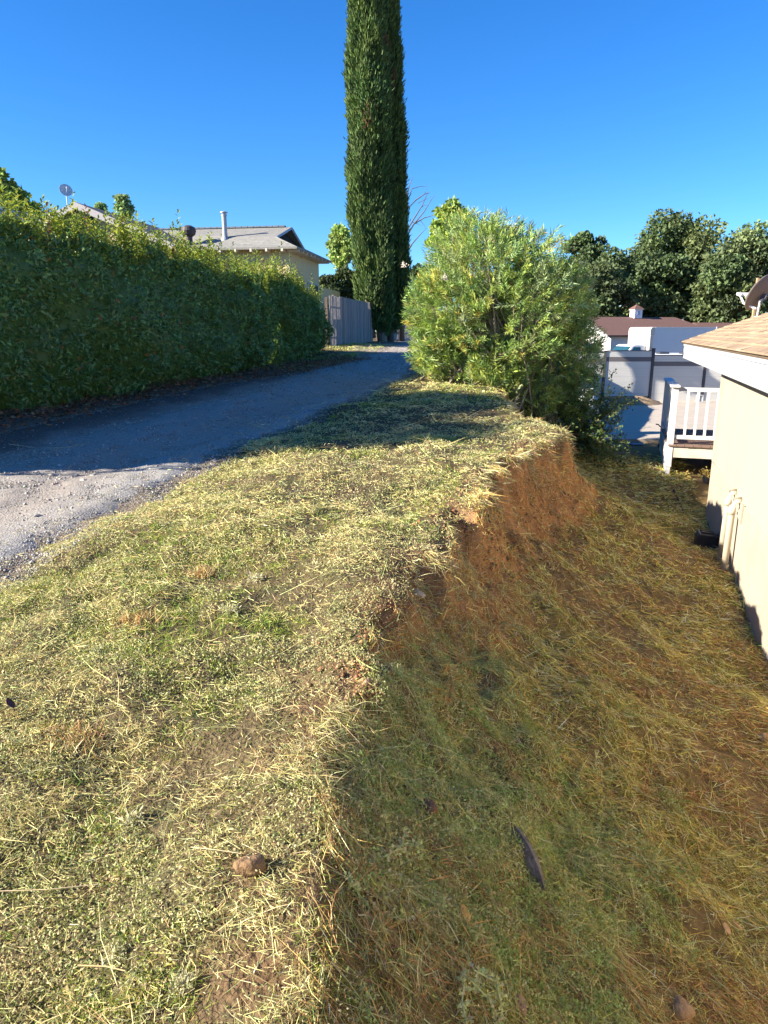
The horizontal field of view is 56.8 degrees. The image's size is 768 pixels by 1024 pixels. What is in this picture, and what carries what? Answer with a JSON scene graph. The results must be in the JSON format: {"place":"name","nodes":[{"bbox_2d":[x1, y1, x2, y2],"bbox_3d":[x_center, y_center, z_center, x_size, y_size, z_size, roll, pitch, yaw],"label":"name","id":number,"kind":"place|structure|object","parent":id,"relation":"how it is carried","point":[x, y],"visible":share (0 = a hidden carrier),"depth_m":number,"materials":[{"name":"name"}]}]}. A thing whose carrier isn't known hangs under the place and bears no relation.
{"place":"outdoors","nodes":[
{"label":"outdoors","id":0,"kind":"place"},
{"bbox_2d":[0,337,767,1023],"bbox_3d":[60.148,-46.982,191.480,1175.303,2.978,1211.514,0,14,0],"label":"ground","id":1,"kind":"structure","parent":0,"point":[218,989],"depth_m":3.41,"materials":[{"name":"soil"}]},
{"bbox_2d":[6,698,14,707],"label":"fallen leaf","id":2,"kind":"object","parent":1,"relation":"on","point":[10,702],"visible":1,"depth_m":2.73,"materials":[{"name":"purple plant"}]},
{"bbox_2d":[0,167,42,214],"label":"yard tree","id":3,"kind":"object","parent":1,"relation":"on","point":[11,185],"visible":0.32,"depth_m":24.85,"materials":[{"name":"green plant"}]},
{"bbox_2d":[0,206,62,240],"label":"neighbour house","id":4,"kind":"structure","parent":1,"relation":"on","point":[19,216],"depth_m":21.88,"materials":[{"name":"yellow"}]},
{"bbox_2d":[0,884,97,891],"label":"straw stalk","id":5,"kind":"object","parent":1,"relation":"on","point":[46,889],"visible":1,"depth_m":1.94,"materials":[{"name":"beige plant"}]},
{"bbox_2d":[28,713,157,759],"bbox_3d":[-1.063,0.824,2.609,0.512,0.126,0.269,0,14,0],"label":"grass tussock","id":6,"kind":"object","parent":1,"relation":"on","point":[71,739],"depth_m":2.61,"materials":[{"name":"plant"}]},
{"bbox_2d":[85,643,110,657],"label":"seed tuft","id":7,"kind":"object","parent":1,"relation":"on","point":[104,650],"visible":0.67,"depth_m":3.27,"materials":[{"name":"plant"}]},
{"bbox_2d":[94,201,108,211],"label":"poplar tree","id":8,"kind":"object","parent":1,"relation":"on","point":[99,205],"visible":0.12,"depth_m":43.59,"materials":[{"name":"green plant"}]},
{"bbox_2d":[77,964,125,970],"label":"straw stalk","id":9,"kind":"object","parent":1,"relation":"on","point":[101,966],"visible":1,"depth_m":1.69,"materials":[{"name":"beige plant"}]},
{"bbox_2d":[99,936,130,965],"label":"seed tuft","id":10,"kind":"object","parent":1,"relation":"on","point":[111,957],"visible":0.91,"depth_m":1.76,"materials":[{"name":"plant"}]},
{"bbox_2d":[112,193,134,218],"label":"poplar tree","id":11,"kind":"object","parent":1,"relation":"on","point":[123,203],"visible":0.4,"depth_m":42.52,"materials":[{"name":"green plant"}]},
{"bbox_2d":[112,803,149,833],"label":"seed tuft","id":12,"kind":"object","parent":1,"relation":"on","point":[130,818],"visible":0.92,"depth_m":2.23,"materials":[{"name":"plant"}]},
{"bbox_2d":[103,604,168,629],"bbox_3d":[-1.251,0.531,3.554,0.336,0.108,0.225,0,14,0],"label":"grass tussock","id":13,"kind":"object","parent":1,"relation":"on","point":[134,617],"depth_m":3.57,"materials":[{"name":"plant"}]},
{"bbox_2d":[0,177,275,414],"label":"hedge","id":14,"kind":"object","parent":1,"relation":"on","point":[80,318],"visible":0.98,"depth_m":11.88,"materials":[{"name":"green plant"}]},
{"bbox_2d":[163,958,198,1003],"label":"seed tuft","id":15,"kind":"object","parent":1,"relation":"on","point":[180,983],"visible":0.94,"depth_m":1.66,"materials":[{"name":"plant"}]},
{"bbox_2d":[38,202,339,341],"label":"yellow house","id":16,"kind":"structure","parent":1,"relation":"on","point":[264,240],"depth_m":25.07,"materials":[{"name":"beige paint"}]},
{"bbox_2d":[59,184,72,203],"bbox_3d":[-10.184,-10.112,22.779,0.301,0.780,0.302,2,14,9],"label":"satellite dish","id":17,"kind":"object","parent":16,"relation":"on","point":[65,190],"visible":0.98,"depth_m":22.75,"materials":[{"name":"white plastic"}]},
{"bbox_2d":[307,282,318,297],"bbox_3d":[-2.771,-8.654,27.883,0.063,0.620,1.500,2,14,9],"label":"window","id":18,"kind":"structure","parent":16,"relation":"in","point":[309,283],"depth_m":28.05,"materials":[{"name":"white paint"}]},
{"bbox_2d":[0,354,389,441],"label":"leaf litter","id":19,"kind":"object","parent":1,"relation":"on","point":[92,401],"visible":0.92,"depth_m":12.69,"materials":[{"name":"brown plant"}]},
{"bbox_2d":[183,561,219,578],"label":"grass tussock","id":20,"kind":"object","parent":1,"relation":"on","point":[203,571],"depth_m":4.21,"materials":[{"name":"plant"}]},
{"bbox_2d":[0,338,429,592],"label":"lane","id":21,"kind":"structure","parent":1,"relation":"on","point":[54,432],"depth_m":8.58,"materials":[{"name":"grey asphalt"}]},
{"bbox_2d":[10,444,84,447],"bbox_3d":[-3.945,-0.753,8.171,0.962,0.041,0.260,2,14,8],"label":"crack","id":22,"kind":"object","parent":21,"relation":"on","point":[36,447],"visible":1,"depth_m":8.20,"materials":[{"name":"grey asphalt"}]},
{"bbox_2d":[191,847,240,853],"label":"straw stalk","id":23,"kind":"object","parent":1,"relation":"on","point":[214,849],"visible":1,"depth_m":1.98,"materials":[{"name":"beige plant"}]},
{"bbox_2d":[217,602,242,615],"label":"seed tuft","id":24,"kind":"object","parent":1,"relation":"on","point":[229,609],"visible":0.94,"depth_m":3.72,"materials":[{"name":"plant"}]},
{"bbox_2d":[233,853,265,876],"bbox_3d":[-0.370,0.979,1.957,0.090,0.059,0.071,0,12,-35],"label":"rock","id":25,"kind":"object","parent":1,"relation":"on","point":[251,863],"visible":0.94,"depth_m":1.94,"materials":[{"name":"brown stone"}]},
{"bbox_2d":[244,571,265,583],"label":"seed tuft","id":26,"kind":"object","parent":1,"relation":"on","point":[254,578],"visible":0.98,"depth_m":4.13,"materials":[{"name":"plant"}]},
{"bbox_2d":[216,241,334,365],"bbox_3d":[-3.040,-5.504,19.079,2.590,3.093,4.766,4,15,16],"label":"hedge","id":27,"kind":"object","parent":1,"relation":"on","point":[298,320],"visible":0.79,"depth_m":18.18,"materials":[{"name":"green plant"}]},
{"bbox_2d":[0,421,615,1023],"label":"weed crumbs","id":28,"kind":"object","parent":1,"relation":"on","point":[142,677],"visible":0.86,"depth_m":3.03,"materials":[{"name":"green plant"}]},
{"bbox_2d":[319,264,356,299],"bbox_3d":[-2.304,-11.043,37.894,2.976,4.030,2.574,0,14,0],"label":"yard tree","id":29,"kind":"object","parent":1,"relation":"on","point":[344,285],"visible":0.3,"depth_m":36.99,"materials":[{"name":"green plant"}]},
{"bbox_2d":[325,222,353,268],"bbox_3d":[-2.333,-12.928,40.144,1.991,6.573,1.646,0,14,0],"label":"maple tree","id":30,"kind":"object","parent":1,"relation":"on","point":[338,243],"visible":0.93,"depth_m":39.31,"materials":[{"name":"green plant"}]},
{"bbox_2d":[325,295,372,346],"bbox_3d":[-1.237,-7.369,27.961,0.171,1.993,8.794,2,14,8],"label":"board fence","id":31,"kind":"object","parent":1,"relation":"on","point":[350,320],"visible":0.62,"depth_m":26.87,"materials":[{"name":"grey wood"}]},
{"bbox_2d":[341,0,397,341],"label":"cypress tree","id":32,"kind":"object","parent":1,"relation":"on","point":[369,173],"visible":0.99,"depth_m":30.08,"materials":[{"name":"green plant"}]},
{"bbox_2d":[343,857,420,925],"bbox_3d":[0.011,1.123,2.103,0.160,0.258,0.283,8,16,28],"label":"seeding weed","id":33,"kind":"object","parent":1,"relation":"on","point":[353,885],"visible":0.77,"depth_m":2.05,"materials":[{"name":"plant"}]},
{"bbox_2d":[0,343,767,1023],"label":"grass clippings","id":34,"kind":"object","parent":1,"relation":"on","point":[716,905],"depth_m":3.55,"materials":[{"name":"plant"}]},
{"bbox_2d":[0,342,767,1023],"bbox_3d":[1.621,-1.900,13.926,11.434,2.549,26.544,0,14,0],"label":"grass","id":35,"kind":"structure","parent":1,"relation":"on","point":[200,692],"depth_m":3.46,"materials":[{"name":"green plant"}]},
{"bbox_2d":[353,826,423,895],"bbox_3d":[0.047,1.127,2.283,0.139,0.250,0.518,6,16,24],"label":"seeding weed","id":36,"kind":"object","parent":1,"relation":"on","point":[401,843],"visible":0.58,"depth_m":2.38,"materials":[{"name":"plant"}]},
{"bbox_2d":[376,323,413,340],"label":"board fence","id":37,"kind":"object","parent":1,"relation":"on","point":[397,336],"depth_m":43.04,"materials":[{"name":"grey wood"}]},
{"bbox_2d":[386,0,413,341],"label":"cypress tree","id":38,"kind":"object","parent":1,"relation":"on","point":[402,239],"visible":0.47,"depth_m":31.47,"materials":[{"name":"green plant"}]},
{"bbox_2d":[399,177,433,340],"bbox_3d":[1.593,-12.323,35.048,1.692,7.790,0.279,0,14,0],"label":"bare tree","id":39,"kind":"object","parent":1,"relation":"on","point":[401,335],"visible":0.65,"depth_m":34.56,"materials":[{"name":"brown plant"}]},
{"bbox_2d":[410,263,425,315],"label":"yard tree","id":40,"kind":"object","parent":1,"relation":"on","point":[414,271],"visible":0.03,"depth_m":58.03,"materials":[{"name":"green plant"}]},
{"bbox_2d":[413,588,425,598],"bbox_3d":[0.206,0.496,4.313,0.101,0.053,0.071,8,14,-2],"label":"clod","id":41,"kind":"object","parent":1,"relation":"on","point":[421,594],"visible":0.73,"depth_m":4.29,"materials":[{"name":"grey stone"}]},
{"bbox_2d":[415,797,437,815],"bbox_3d":[0.157,1.145,2.752,0.098,0.058,0.108,-4,15,-16],"label":"clod","id":42,"kind":"object","parent":1,"relation":"on","point":[430,803],"visible":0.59,"depth_m":2.72,"materials":[{"name":"brown soil"}]},
{"bbox_2d":[427,195,471,318],"bbox_3d":[2.133,-7.538,22.906,1.602,4.983,1.318,5,15,18],"label":"maple tree","id":43,"kind":"object","parent":1,"relation":"on","point":[448,208],"visible":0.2,"depth_m":22.23,"materials":[{"name":"green plant"}]},
{"bbox_2d":[272,399,634,906],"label":"soil crumbs","id":44,"kind":"object","parent":1,"relation":"on","point":[367,680],"visible":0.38,"depth_m":3.57,"materials":[{"name":"brown soil"}]},
{"bbox_2d":[449,562,458,570],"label":"seed tuft","id":45,"kind":"object","parent":1,"relation":"on","point":[452,564],"visible":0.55,"depth_m":4.57,"materials":[{"name":"plant"}]},
{"bbox_2d":[436,821,485,856],"bbox_3d":[0.274,1.254,2.717,0.227,0.152,0.115,-4,15,-17],"label":"seeding weed","id":46,"kind":"object","parent":1,"relation":"on","point":[475,847],"visible":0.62,"depth_m":2.72,"materials":[{"name":"plant"}]},
{"bbox_2d":[460,903,470,922],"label":"fallen leaf","id":47,"kind":"object","parent":1,"relation":"on","point":[462,905],"visible":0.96,"depth_m":2.33,"materials":[{"name":"brown plant"}]},
{"bbox_2d":[470,589,482,599],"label":"seed tuft","id":48,"kind":"object","parent":1,"relation":"on","point":[473,594],"visible":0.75,"depth_m":4.80,"materials":[{"name":"plant"}]},
{"bbox_2d":[456,963,507,1023],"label":"seeding weed","id":49,"kind":"object","parent":1,"relation":"on","point":[476,989],"visible":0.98,"depth_m":2.05,"materials":[{"name":"plant"}]},
{"bbox_2d":[398,205,608,449],"bbox_3d":[2.304,-3.346,13.543,4.113,4.744,3.602,0,14,0],"label":"oleander bush","id":50,"kind":"object","parent":1,"relation":"on","point":[497,349],"visible":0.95,"depth_m":12.80,"materials":[{"name":"green plant"}]},
{"bbox_2d":[508,992,526,1017],"bbox_3d":[0.412,1.546,2.223,0.066,0.051,0.075,8,14,-2],"label":"rock","id":51,"kind":"object","parent":1,"relation":"on","point":[521,1002],"visible":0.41,"depth_m":2.21,"materials":[{"name":"stone"}]},
{"bbox_2d":[483,278,562,322],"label":"oak tree","id":52,"kind":"object","parent":1,"relation":"on","point":[522,296],"depth_m":71.58,"materials":[{"name":"green plant"}]},
{"bbox_2d":[509,826,545,892],"bbox_3d":[0.585,1.413,2.894,0.054,0.185,0.229,-8,16,-28],"label":"weathered wood","id":53,"kind":"object","parent":1,"relation":"on","point":[532,863],"visible":0.89,"depth_m":2.86,"materials":[{"name":"grey wood"}]},
{"bbox_2d":[329,570,742,1023],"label":"weed tangle","id":54,"kind":"object","parent":1,"relation":"on","point":[644,897],"visible":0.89,"depth_m":2.92,"materials":[{"name":"green plant"}]},
{"bbox_2d":[517,364,639,474],"bbox_3d":[3.892,-1.842,13.526,1.979,1.963,3.346,10,17,34],"label":"rose bush","id":55,"kind":"object","parent":1,"relation":"on","point":[587,431],"visible":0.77,"depth_m":13.37,"materials":[{"name":"green plant"}]},
{"bbox_2d":[562,230,607,270],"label":"oak tree","id":56,"kind":"object","parent":1,"relation":"on","point":[586,247],"visible":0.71,"depth_m":66.69,"materials":[{"name":"green plant"}]},
{"bbox_2d":[576,388,597,434],"bbox_3d":[4.846,-2.309,16.952,0.500,1.260,0.500,0,14,0],"label":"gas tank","id":57,"kind":"object","parent":1,"relation":"on","point":[588,409],"visible":0.06,"depth_m":16.74,"materials":[{"name":"white metal"}]},
{"bbox_2d":[574,449,622,458],"bbox_3d":[4.287,-1.289,14.604,1.429,0.290,0.942,3,14,11],"label":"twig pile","id":58,"kind":"object","parent":1,"relation":"on","point":[594,451],"visible":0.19,"depth_m":14.54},
{"bbox_2d":[581,243,648,316],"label":"oak tree","id":59,"kind":"object","parent":1,"relation":"on","point":[616,283],"visible":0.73,"depth_m":59.57,"materials":[{"name":"green plant"}]},
{"bbox_2d":[615,306,629,315],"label":"oak shrub","id":60,"kind":"object","parent":1,"relation":"on","point":[625,311],"visible":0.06,"depth_m":75.53,"materials":[{"name":"green plant"}]},
{"bbox_2d":[607,396,661,404],"bbox_3d":[8.646,-3.820,24.512,2.229,0.380,1.100,0,14,0],"label":"soil heap","id":61,"kind":"object","parent":1,"relation":"on","point":[642,400],"visible":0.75,"depth_m":24.25,"materials":[{"name":"soil"}]},
{"bbox_2d":[553,348,720,400],"bbox_3d":[10.619,-4.852,25.488,9.408,2.003,0.120,0,14,0],"label":"panel fence","id":62,"kind":"object","parent":1,"relation":"on","point":[645,372],"visible":0.36,"depth_m":25.45,"materials":[{"name":"white wood"}]},
{"bbox_2d":[582,304,701,351],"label":"outbuilding","id":63,"kind":"structure","parent":1,"relation":"on","point":[617,332],"depth_m":53.70,"materials":[{"name":"brown"}]},
{"bbox_2d":[595,400,716,442],"bbox_3d":[10.750,-2.692,21.135,11.500,0.350,10.300,0,14,0],"label":"concrete pad","id":64,"kind":"object","parent":1,"relation":"on","point":[640,422],"visible":0.12,"depth_m":19.94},
{"bbox_2d":[696,395,703,401],"bbox_3d":[11.158,-4.006,25.084,0.240,0.260,0.060,0,14,0],"label":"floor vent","id":65,"kind":"object","parent":64,"relation":"on","point":[701,398],"visible":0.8,"depth_m":25.08,"materials":[{"name":"white paint"}]},
{"bbox_2d":[612,327,717,352],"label":"box truck","id":66,"kind":"object","parent":1,"relation":"on","point":[664,339],"visible":0.27,"depth_m":43.22,"materials":[{"name":"metal"}]},
{"bbox_2d":[655,352,682,354],"bbox_3d":[11.996,-5.803,29.787,2.400,1.837,2.100,0,14,0],"label":"cargo trailer","id":67,"kind":"object","parent":1,"relation":"on","point":[665,353],"visible":0.11,"depth_m":28.79,"materials":[{"name":"white metal"}]},
{"bbox_2d":[615,207,727,322],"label":"oak tree","id":68,"kind":"object","parent":1,"relation":"on","point":[664,263],"visible":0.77,"depth_m":60.76,"materials":[{"name":"green plant"}]},
{"bbox_2d":[673,489,683,512],"bbox_3d":[4.772,-0.186,11.507,0.051,0.132,1.179,3,15,13],"label":"stick","id":69,"kind":"object","parent":1,"relation":"on","point":[674,491],"visible":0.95,"depth_m":11.52,"materials":[{"name":"brown wood"}]},
{"bbox_2d":[669,995,695,1023],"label":"rock","id":70,"kind":"object","parent":1,"relation":"on","point":[683,1009],"visible":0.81,"depth_m":2.67,"materials":[{"name":"beige stone"}]},
{"bbox_2d":[659,378,719,475],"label":"porch deck","id":71,"kind":"structure","parent":1,"relation":"on","point":[692,443],"depth_m":12.82,"materials":[{"name":"white paint"}]},
{"bbox_2d":[694,530,719,548],"bbox_3d":[4.258,0.357,9.278,0.355,0.214,0.200,4,15,14],"label":"bait box","id":72,"kind":"object","parent":1,"relation":"on","point":[708,539],"visible":0.73,"depth_m":9.20,"materials":[{"name":"black plastic"}]},
{"bbox_2d":[693,323,731,327],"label":"outbuilding","id":73,"kind":"structure","parent":1,"relation":"on","point":[719,325],"depth_m":55.89,"materials":[{"name":"brown"}]},
{"bbox_2d":[680,312,767,662],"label":"mobile home","id":74,"kind":"object","parent":1,"relation":"on","point":[735,355],"visible":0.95,"depth_m":7.84,"materials":[{"name":"beige paint"}]},
{"bbox_2d":[736,275,767,316],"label":"satellite dish","id":75,"kind":"object","parent":74,"relation":"on","point":[756,295],"visible":0.99,"depth_m":12.21,"materials":[{"name":"white plastic"}]},
{"bbox_2d":[682,219,767,322],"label":"oak tree","id":76,"kind":"object","parent":1,"relation":"on","point":[731,269],"visible":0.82,"depth_m":57.49,"materials":[{"name":"green plant"}]},
{"bbox_2d":[723,922,730,934],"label":"fallen leaf","id":77,"kind":"object","parent":1,"relation":"on","point":[727,928],"visible":1,"depth_m":3.14,"materials":[{"name":"brown plant"}]},
{"bbox_2d":[752,278,759,316],"bbox_3d":[7.915,-3.200,15.468,0.050,3.615,0.050,0,14,0],"label":"wooden post","id":78,"kind":"object","parent":1,"relation":"on","point":[754,310],"visible":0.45,"depth_m":15.17,"materials":[{"name":"beige wood"}]},
{"bbox_2d":[755,732,767,741],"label":"rock","id":79,"kind":"object","parent":1,"relation":"on","point":[763,735],"visible":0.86,"depth_m":4.89,"materials":[{"name":"brown stone"}]},
{"bbox_2d":[0,0,767,330],"label":"sky","id":80,"kind":"structure","parent":0,"point":[599,117],"materials":[{"name":"blue"}]},
{"bbox_2d":[687,467,710,483],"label":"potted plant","id":81,"kind":"object","parent":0,"point":[705,478],"visible":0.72,"depth_m":12.37,"materials":[{"name":"green plant"}]}
]}

